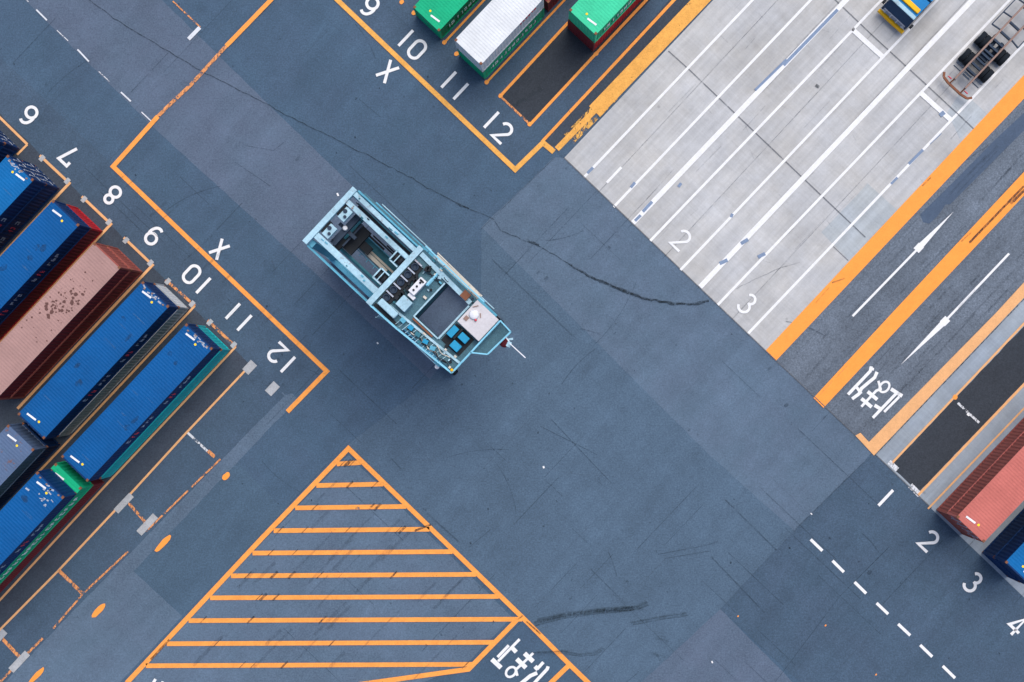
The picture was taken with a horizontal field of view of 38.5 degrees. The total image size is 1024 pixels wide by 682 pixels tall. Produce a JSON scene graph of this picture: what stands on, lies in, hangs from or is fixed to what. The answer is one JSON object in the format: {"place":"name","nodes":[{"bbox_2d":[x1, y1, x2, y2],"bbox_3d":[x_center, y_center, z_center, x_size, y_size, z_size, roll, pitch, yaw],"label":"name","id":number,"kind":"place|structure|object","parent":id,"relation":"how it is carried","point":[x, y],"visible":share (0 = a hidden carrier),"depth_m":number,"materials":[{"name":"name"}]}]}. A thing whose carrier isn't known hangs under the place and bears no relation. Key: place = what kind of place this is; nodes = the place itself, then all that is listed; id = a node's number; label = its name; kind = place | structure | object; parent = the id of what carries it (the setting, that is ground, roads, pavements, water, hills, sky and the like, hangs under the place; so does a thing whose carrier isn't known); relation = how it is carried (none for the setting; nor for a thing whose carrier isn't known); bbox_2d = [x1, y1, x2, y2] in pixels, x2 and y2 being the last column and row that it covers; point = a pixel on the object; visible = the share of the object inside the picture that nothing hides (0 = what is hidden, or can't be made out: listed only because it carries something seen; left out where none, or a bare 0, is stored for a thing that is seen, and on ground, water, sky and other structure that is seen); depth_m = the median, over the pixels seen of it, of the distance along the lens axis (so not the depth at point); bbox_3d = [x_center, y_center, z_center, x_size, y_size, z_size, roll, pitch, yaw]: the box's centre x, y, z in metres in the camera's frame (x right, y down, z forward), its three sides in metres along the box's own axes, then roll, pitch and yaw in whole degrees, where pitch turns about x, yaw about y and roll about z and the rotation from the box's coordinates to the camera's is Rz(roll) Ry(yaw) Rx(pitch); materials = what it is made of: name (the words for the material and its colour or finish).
{"place":"outdoors","nodes":[
{"label":"outdoors","id":0,"kind":"place"},
{"bbox_2d":[34,571,181,681],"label":"asphalt ground","id":1,"kind":"structure","parent":0,"point":[125,630],"depth_m":102.45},
{"bbox_2d":[0,114,232,597],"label":"asphalt ground","id":2,"kind":"structure","parent":0,"point":[110,236],"depth_m":102.80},
{"bbox_2d":[0,131,18,162],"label":"shipping container","id":3,"kind":"object","parent":2,"relation":"on","point":[10,147],"visible":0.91,"depth_m":101.94,"materials":[{"name":"metal"}]},
{"bbox_2d":[0,160,59,250],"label":"shipping container","id":4,"kind":"object","parent":2,"relation":"on","point":[31,209],"visible":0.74,"depth_m":101.86,"materials":[{"name":"metal"}]},
{"bbox_2d":[0,155,46,233],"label":"shipping container","id":5,"kind":"object","parent":4,"relation":"on","point":[22,184],"visible":1,"depth_m":97.89,"materials":[{"name":"metal"}]},
{"bbox_2d":[0,422,60,507],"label":"shipping container","id":6,"kind":"object","parent":2,"relation":"on","point":[52,444],"visible":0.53,"depth_m":101.49,"materials":[{"name":"metal"}]},
{"bbox_2d":[0,423,47,496],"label":"shipping container","id":7,"kind":"object","parent":6,"relation":"on","point":[23,447],"visible":1,"depth_m":97.62,"materials":[{"name":"metal"}]},
{"bbox_2d":[0,204,102,339],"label":"shipping container","id":8,"kind":"object","parent":2,"relation":"on","point":[52,277],"visible":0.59,"depth_m":101.75,"materials":[{"name":"metal"}]},
{"bbox_2d":[0,200,90,324],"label":"shipping container","id":9,"kind":"object","parent":8,"relation":"on","point":[43,244],"visible":1,"depth_m":97.77,"materials":[{"name":"metal"}]},
{"bbox_2d":[0,479,104,592],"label":"shipping container","id":10,"kind":"object","parent":2,"relation":"on","point":[51,534],"visible":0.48,"depth_m":101.62,"materials":[{"name":"metal"}]},
{"bbox_2d":[0,461,93,583],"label":"shipping container","id":11,"kind":"object","parent":10,"relation":"on","point":[73,479],"visible":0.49,"depth_m":98.58,"materials":[{"name":"metal"}]},
{"bbox_2d":[0,468,76,574],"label":"shipping container","id":12,"kind":"object","parent":11,"relation":"on","point":[35,505],"visible":1,"depth_m":94.90,"materials":[{"name":"metal"}]},
{"bbox_2d":[10,245,142,398],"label":"shipping container","id":13,"kind":"object","parent":2,"relation":"on","point":[79,332],"visible":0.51,"depth_m":101.59,"materials":[{"name":"metal"}]},
{"bbox_2d":[0,242,131,399],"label":"shipping container","id":14,"kind":"object","parent":13,"relation":"on","point":[64,307],"visible":1,"depth_m":97.67,"materials":[{"name":"metal"}]},
{"bbox_2d":[0,280,236,681],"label":"lane marking","id":15,"kind":"object","parent":2,"relation":"on","point":[67,578],"visible":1,"depth_m":102.49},
{"bbox_2d":[0,116,244,629],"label":"lane marking","id":16,"kind":"object","parent":2,"relation":"on","point":[113,392],"visible":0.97,"depth_m":102.63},
{"bbox_2d":[58,283,188,436],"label":"shipping container","id":17,"kind":"object","parent":2,"relation":"on","point":[127,368],"visible":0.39,"depth_m":101.46,"materials":[{"name":"metal"}]},
{"bbox_2d":[18,281,178,438],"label":"shipping container","id":18,"kind":"object","parent":17,"relation":"on","point":[99,359],"visible":1,"depth_m":97.56,"materials":[{"name":"metal"}]},
{"bbox_2d":[99,325,229,478],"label":"shipping container","id":19,"kind":"object","parent":2,"relation":"on","point":[200,376],"visible":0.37,"depth_m":101.27,"materials":[{"name":"metal"}]},
{"bbox_2d":[61,323,220,481],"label":"shipping container","id":20,"kind":"object","parent":19,"relation":"on","point":[143,400],"visible":1,"depth_m":97.44,"materials":[{"name":"metal"}]},
{"bbox_2d":[0,350,247,627],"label":"asphalt ground","id":21,"kind":"structure","parent":0,"point":[150,454],"depth_m":102.58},
{"bbox_2d":[0,368,283,681],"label":"asphalt ground","id":22,"kind":"structure","parent":0,"point":[229,420],"depth_m":102.52,"materials":[{"name":"asphalt"}]},
{"bbox_2d":[9,651,29,672],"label":"pad pavement marking","id":23,"kind":"object","parent":22,"relation":"on","point":[19,661],"visible":1,"depth_m":102.53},
{"bbox_2d":[114,493,132,512],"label":"pad pavement marking","id":24,"kind":"object","parent":22,"relation":"on","point":[123,503],"visible":1,"depth_m":102.50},
{"bbox_2d":[137,514,157,535],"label":"pad pavement marking","id":25,"kind":"object","parent":22,"relation":"on","point":[147,524],"visible":1,"depth_m":102.44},
{"bbox_2d":[6,392,296,681],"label":"asphalt ground","id":26,"kind":"structure","parent":0,"point":[58,638],"depth_m":102.48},
{"bbox_2d":[0,59,322,394],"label":"asphalt ground","id":27,"kind":"structure","parent":0,"point":[50,133],"depth_m":102.77,"materials":[{"name":"asphalt"}]},
{"bbox_2d":[19,105,37,123],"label":"number road marking","id":28,"kind":"object","parent":27,"relation":"on","point":[31,118],"visible":1,"depth_m":103.08,"materials":[{"name":"white paint"}]},
{"bbox_2d":[57,148,76,167],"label":"number road marking","id":29,"kind":"object","parent":27,"relation":"on","point":[64,155],"visible":1,"depth_m":102.97,"materials":[{"name":"white paint"}]},
{"bbox_2d":[103,185,121,204],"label":"number road marking","id":30,"kind":"object","parent":27,"relation":"on","point":[111,195],"visible":1,"depth_m":102.85,"materials":[{"name":"white paint"}]},
{"bbox_2d":[144,227,162,244],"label":"number road marking","id":31,"kind":"object","parent":27,"relation":"on","point":[149,232],"visible":1,"depth_m":102.73,"materials":[{"name":"white paint"}]},
{"bbox_2d":[182,264,210,293],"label":"number road marking","id":32,"kind":"object","parent":27,"relation":"on","point":[201,287],"visible":1,"depth_m":102.62,"materials":[{"name":"white paint"}]},
{"bbox_2d":[225,303,251,330],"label":"number road marking","id":33,"kind":"object","parent":27,"relation":"on","point":[233,310],"visible":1,"depth_m":102.50,"materials":[{"name":"white paint"}]},
{"bbox_2d":[243,360,256,374],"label":"pad pavement marking","id":34,"kind":"object","parent":27,"relation":"on","point":[249,366],"visible":1,"depth_m":102.41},
{"bbox_2d":[265,381,278,395],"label":"pad pavement marking","id":35,"kind":"object","parent":27,"relation":"on","point":[272,388],"visible":1,"depth_m":102.35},
{"bbox_2d":[267,341,295,372],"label":"number road marking","id":36,"kind":"object","parent":27,"relation":"on","point":[281,350],"visible":1,"depth_m":102.38,"materials":[{"name":"white paint"}]},
{"bbox_2d":[134,463,283,615],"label":"asphalt ground","id":37,"kind":"structure","parent":0,"point":[219,529],"depth_m":102.38,"materials":[{"name":"asphalt"}]},
{"bbox_2d":[155,535,170,551],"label":"orange dot road marking","id":38,"kind":"object","parent":37,"relation":"on","point":[163,543],"visible":1,"depth_m":102.40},
{"bbox_2d":[26,0,469,378],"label":"asphalt ground","id":39,"kind":"structure","parent":0,"point":[271,170],"depth_m":102.78,"materials":[{"name":"asphalt"}]},
{"bbox_2d":[157,45,226,116],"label":"orange road line","id":40,"kind":"object","parent":39,"relation":"on","point":[186,88],"visible":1,"depth_m":102.81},
{"bbox_2d":[95,4,335,138],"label":"pavement crack","id":41,"kind":"object","parent":39,"relation":"on","point":[207,74],"visible":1,"depth_m":102.83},
{"bbox_2d":[302,187,525,375],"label":"straddle carrier","id":42,"kind":"object","parent":39,"relation":"on","point":[414,285],"visible":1,"depth_m":89.98,"materials":[{"name":"metal"}]},
{"bbox_2d":[131,455,511,681],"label":"asphalt ground","id":43,"kind":"structure","parent":0,"point":[358,517],"depth_m":102.10,"materials":[{"name":"asphalt"}]},
{"bbox_2d":[146,460,521,667],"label":"orange hatch road line","id":44,"kind":"object","parent":43,"relation":"on","point":[340,597],"visible":1,"depth_m":102.04,"materials":[{"name":"paint"}]},
{"bbox_2d":[152,459,538,668],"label":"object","id":45,"kind":"object","parent":44,"relation":"on","point":[321,573],"visible":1,"depth_m":102.10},
{"bbox_2d":[0,0,1023,681],"bbox_3d":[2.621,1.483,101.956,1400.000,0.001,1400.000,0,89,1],"label":"ground","id":46,"kind":"structure","parent":0,"point":[314,66],"depth_m":102.50,"materials":[{"name":"asphalt"}]},
{"bbox_2d":[209,239,229,259],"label":"letter road marking","id":47,"kind":"object","parent":46,"relation":"on","point":[219,249],"visible":1,"depth_m":102.60,"materials":[{"name":"white paint"}]},
{"bbox_2d":[110,0,329,412],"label":"orange road line","id":48,"kind":"object","parent":46,"relation":"on","point":[220,269],"visible":1,"depth_m":102.65,"materials":[{"name":"paint"}]},
{"bbox_2d":[125,445,590,681],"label":"orange hatch road line","id":49,"kind":"object","parent":46,"relation":"on","point":[438,535],"visible":1,"depth_m":101.96,"materials":[{"name":"paint"}]},
{"bbox_2d":[376,59,398,82],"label":"letter road marking","id":50,"kind":"object","parent":46,"relation":"on","point":[387,71],"visible":1,"depth_m":102.48,"materials":[{"name":"white paint"}]},
{"bbox_2d":[491,638,548,681],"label":"stop road marking","id":51,"kind":"object","parent":46,"relation":"on","point":[518,660],"visible":1,"depth_m":101.63,"materials":[{"name":"white paint"}]},
{"bbox_2d":[342,0,705,165],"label":"asphalt ground","id":52,"kind":"structure","parent":0,"point":[477,103],"depth_m":102.31,"materials":[{"name":"asphalt"}]},
{"bbox_2d":[360,0,379,14],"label":"number road marking","id":53,"kind":"object","parent":52,"relation":"on","point":[372,9],"visible":1,"depth_m":102.57,"materials":[{"name":"white paint"}]},
{"bbox_2d":[398,30,426,59],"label":"number road marking","id":54,"kind":"object","parent":52,"relation":"on","point":[403,40],"visible":1,"depth_m":102.45,"materials":[{"name":"white paint"}]},
{"bbox_2d":[335,0,554,172],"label":"orange road line","id":55,"kind":"object","parent":52,"relation":"on","point":[443,101],"visible":1,"depth_m":102.33,"materials":[{"name":"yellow paint"}]},
{"bbox_2d":[413,0,478,39],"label":"shipping container","id":56,"kind":"object","parent":52,"relation":"on","point":[440,19],"visible":1,"depth_m":99.93,"materials":[{"name":"metal"}]},
{"bbox_2d":[440,71,468,99],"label":"number road marking","id":57,"kind":"object","parent":52,"relation":"on","point":[464,87],"visible":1,"depth_m":102.35,"materials":[{"name":"white paint"}]},
{"bbox_2d":[483,111,512,144],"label":"number road marking","id":58,"kind":"object","parent":52,"relation":"on","point":[495,115],"visible":1,"depth_m":102.21,"materials":[{"name":"white paint"}]},
{"bbox_2d":[458,8,543,78],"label":"shipping container","id":59,"kind":"object","parent":52,"relation":"on","point":[511,46],"visible":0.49,"depth_m":101.24,"materials":[{"name":"metal"}]},
{"bbox_2d":[454,0,543,72],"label":"shipping container","id":60,"kind":"object","parent":59,"relation":"on","point":[489,34],"visible":1,"depth_m":97.19,"materials":[{"name":"metal"}]},
{"bbox_2d":[444,0,647,123],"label":"lane marking","id":61,"kind":"object","parent":52,"relation":"on","point":[545,47],"visible":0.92,"depth_m":102.22,"materials":[{"name":"paint"}]},
{"bbox_2d":[544,0,558,11],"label":"shipping container","id":62,"kind":"object","parent":52,"relation":"on","point":[549,5],"visible":0.88,"depth_m":101.27,"materials":[{"name":"metal"}]},
{"bbox_2d":[541,0,675,140],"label":"orange road line","id":63,"kind":"object","parent":52,"relation":"on","point":[606,72],"visible":1,"depth_m":102.08,"materials":[{"name":"paint"}]},
{"bbox_2d":[555,0,710,150],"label":"yellow road line","id":64,"kind":"object","parent":52,"relation":"on","point":[640,63],"visible":1,"depth_m":102.03,"materials":[{"name":"paint"}]},
{"bbox_2d":[349,227,793,681],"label":"asphalt ground","id":65,"kind":"structure","parent":0,"point":[618,567],"depth_m":101.78,"materials":[{"name":"asphalt"}]},
{"bbox_2d":[503,0,649,122],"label":"asphalt ground","id":66,"kind":"structure","parent":0,"point":[548,74],"depth_m":102.23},
{"bbox_2d":[567,0,641,51],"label":"shipping container","id":67,"kind":"object","parent":66,"relation":"on","point":[575,30],"visible":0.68,"depth_m":101.12,"materials":[{"name":"metal"}]},
{"bbox_2d":[568,0,634,43],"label":"shipping container","id":68,"kind":"object","parent":67,"relation":"on","point":[593,20],"visible":1,"depth_m":97.03,"materials":[{"name":"metal"}]},
{"bbox_2d":[545,0,689,146],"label":"asphalt ground","id":69,"kind":"structure","parent":0,"point":[582,108],"depth_m":102.11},
{"bbox_2d":[564,99,616,143],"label":"yellow road line","id":70,"kind":"object","parent":69,"relation":"on","point":[588,126],"visible":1,"depth_m":102.07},
{"bbox_2d":[482,157,870,530],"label":"asphalt ground","id":71,"kind":"structure","parent":0,"point":[748,412],"depth_m":101.74,"materials":[{"name":"asphalt"}]},
{"bbox_2d":[571,264,706,304],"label":"pavement crack","id":72,"kind":"object","parent":71,"relation":"on","point":[624,290],"visible":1,"depth_m":101.81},
{"bbox_2d":[642,609,791,681],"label":"asphalt ground","id":73,"kind":"structure","parent":0,"point":[726,645],"depth_m":101.36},
{"bbox_2d":[565,0,1023,354],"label":"concrete pavement","id":74,"kind":"structure","parent":0,"point":[680,106],"depth_m":101.73,"materials":[{"name":"concrete"}]},
{"bbox_2d":[668,230,690,251],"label":"number road marking","id":75,"kind":"object","parent":74,"relation":"on","point":[677,242],"visible":1,"depth_m":101.78,"materials":[{"name":"white paint"}]},
{"bbox_2d":[737,294,755,312],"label":"number road marking","id":76,"kind":"object","parent":74,"relation":"on","point":[749,305],"visible":1,"depth_m":101.59,"materials":[{"name":"white paint"}]},
{"bbox_2d":[564,157,931,507],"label":"joint pavement line","id":77,"kind":"object","parent":74,"relation":"on","point":[740,326],"visible":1,"depth_m":101.59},
{"bbox_2d":[587,9,945,264],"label":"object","id":78,"kind":"object","parent":74,"relation":"on","point":[784,63],"visible":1,"depth_m":101.74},
{"bbox_2d":[632,0,974,287],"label":"white road line","id":79,"kind":"object","parent":74,"relation":"on","point":[822,157],"visible":1,"depth_m":101.66,"materials":[{"name":"paint"}]},
{"bbox_2d":[584,0,1023,333],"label":"white road line","id":80,"kind":"object","parent":74,"relation":"on","point":[802,141],"visible":1,"depth_m":101.67,"materials":[{"name":"paint"}]},
{"bbox_2d":[668,0,973,259],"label":"joint pavement line","id":81,"kind":"object","parent":74,"relation":"on","point":[786,161],"visible":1,"depth_m":101.62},
{"bbox_2d":[822,197,884,259],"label":"concrete pavement","id":82,"kind":"structure","parent":74,"relation":"on","point":[852,240],"depth_m":101.52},
{"bbox_2d":[856,183,896,222],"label":"concrete pavement","id":83,"kind":"structure","parent":74,"relation":"on","point":[884,210],"depth_m":101.50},
{"bbox_2d":[850,28,951,120],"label":"white road line","id":84,"kind":"object","parent":74,"relation":"on","point":[880,54],"visible":1,"depth_m":101.61,"materials":[{"name":"paint"}]},
{"bbox_2d":[877,0,932,33],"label":"terminal truck","id":85,"kind":"object","parent":74,"relation":"on","point":[904,14],"visible":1,"depth_m":99.51,"materials":[{"name":"blue metal"}]},
{"bbox_2d":[947,92,986,138],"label":"concrete pavement","id":86,"kind":"structure","parent":74,"relation":"on","point":[972,113],"depth_m":101.43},
{"bbox_2d":[942,0,1023,99],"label":"container trailer","id":87,"kind":"object","parent":74,"relation":"on","point":[968,56],"visible":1,"depth_m":100.47,"materials":[{"name":"orange metal"}]},
{"bbox_2d":[721,454,1023,681],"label":"asphalt ground","id":88,"kind":"structure","parent":0,"point":[785,603],"depth_m":101.13,"materials":[{"name":"asphalt"}]},
{"bbox_2d":[810,539,955,678],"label":"dashed road line","id":89,"kind":"object","parent":88,"relation":"on","point":[886,612],"visible":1,"depth_m":101.05,"materials":[{"name":"white paint"}]},
{"bbox_2d":[915,530,938,552],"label":"number road marking","id":90,"kind":"object","parent":88,"relation":"on","point":[919,544],"visible":1,"depth_m":101.04,"materials":[{"name":"white paint"}]},
{"bbox_2d":[963,572,981,591],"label":"number road marking","id":91,"kind":"object","parent":88,"relation":"on","point":[975,583],"visible":1,"depth_m":100.92,"materials":[{"name":"white paint"}]},
{"bbox_2d":[1006,619,1023,634],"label":"number road marking","id":92,"kind":"object","parent":88,"relation":"on","point":[1010,624],"visible":1,"depth_m":100.80,"materials":[{"name":"white paint"}]},
{"bbox_2d":[777,99,1023,440],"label":"road","id":93,"kind":"structure","parent":0,"point":[823,347],"depth_m":101.34,"materials":[{"name":"asphalt"}]},
{"bbox_2d":[847,366,902,417],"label":"stop road marking","id":94,"kind":"object","parent":93,"relation":"on","point":[871,394],"visible":1,"depth_m":101.28,"materials":[{"name":"white paint"}]},
{"bbox_2d":[766,76,1023,359],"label":"orange road line","id":95,"kind":"object","parent":93,"relation":"on","point":[937,178],"visible":1,"depth_m":101.41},
{"bbox_2d":[852,214,950,316],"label":"arrow road marking","id":96,"kind":"object","parent":93,"relation":"on","point":[918,247],"visible":1,"depth_m":101.36,"materials":[{"name":"white paint"}]},
{"bbox_2d":[814,172,1023,407],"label":"orange road line","id":97,"kind":"object","parent":93,"relation":"on","point":[930,283],"visible":1,"depth_m":101.30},
{"bbox_2d":[856,283,1023,454],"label":"orange road line","id":98,"kind":"object","parent":93,"relation":"on","point":[889,429],"visible":1,"depth_m":101.18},
{"bbox_2d":[905,253,1009,360],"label":"arrow road marking","id":99,"kind":"object","parent":93,"relation":"on","point":[945,321],"visible":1,"depth_m":101.23,"materials":[{"name":"white paint"}]},
{"bbox_2d":[920,113,1023,223],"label":"road patch","id":100,"kind":"object","parent":93,"relation":"on","point":[983,161],"visible":1,"depth_m":101.36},
{"bbox_2d":[876,298,1023,508],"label":"concrete pavement","id":101,"kind":"structure","parent":0,"point":[906,434],"depth_m":101.16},
{"bbox_2d":[892,327,1023,490],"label":"asphalt ground","id":102,"kind":"structure","parent":0,"point":[949,431],"depth_m":101.14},
{"bbox_2d":[888,403,979,496],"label":"white slot road line","id":103,"kind":"object","parent":102,"relation":"on","point":[895,467],"visible":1,"depth_m":101.12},
{"bbox_2d":[892,323,1023,508],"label":"lane marking","id":104,"kind":"object","parent":102,"relation":"on","point":[976,433],"visible":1,"depth_m":101.08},
{"bbox_2d":[932,412,1023,596],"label":"concrete pavement","id":105,"kind":"structure","parent":0,"point":[978,547],"depth_m":101.00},
{"bbox_2d":[936,418,1023,538],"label":"shipping container","id":106,"kind":"object","parent":105,"relation":"on","point":[978,471],"visible":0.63,"depth_m":100.00,"materials":[{"name":"metal"}]},
{"bbox_2d":[946,431,1023,542],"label":"shipping container","id":107,"kind":"object","parent":106,"relation":"on","point":[986,504],"visible":1,"depth_m":95.89,"materials":[{"name":"metal"}]},
{"bbox_2d":[982,509,1023,582],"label":"shipping container","id":108,"kind":"object","parent":105,"relation":"on","point":[1003,537],"visible":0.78,"depth_m":99.87,"materials":[{"name":"metal"}]},
{"bbox_2d":[993,525,1023,583],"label":"shipping container","id":109,"kind":"object","parent":108,"relation":"on","point":[1009,556],"visible":1,"depth_m":96.53,"materials":[{"name":"metal"}]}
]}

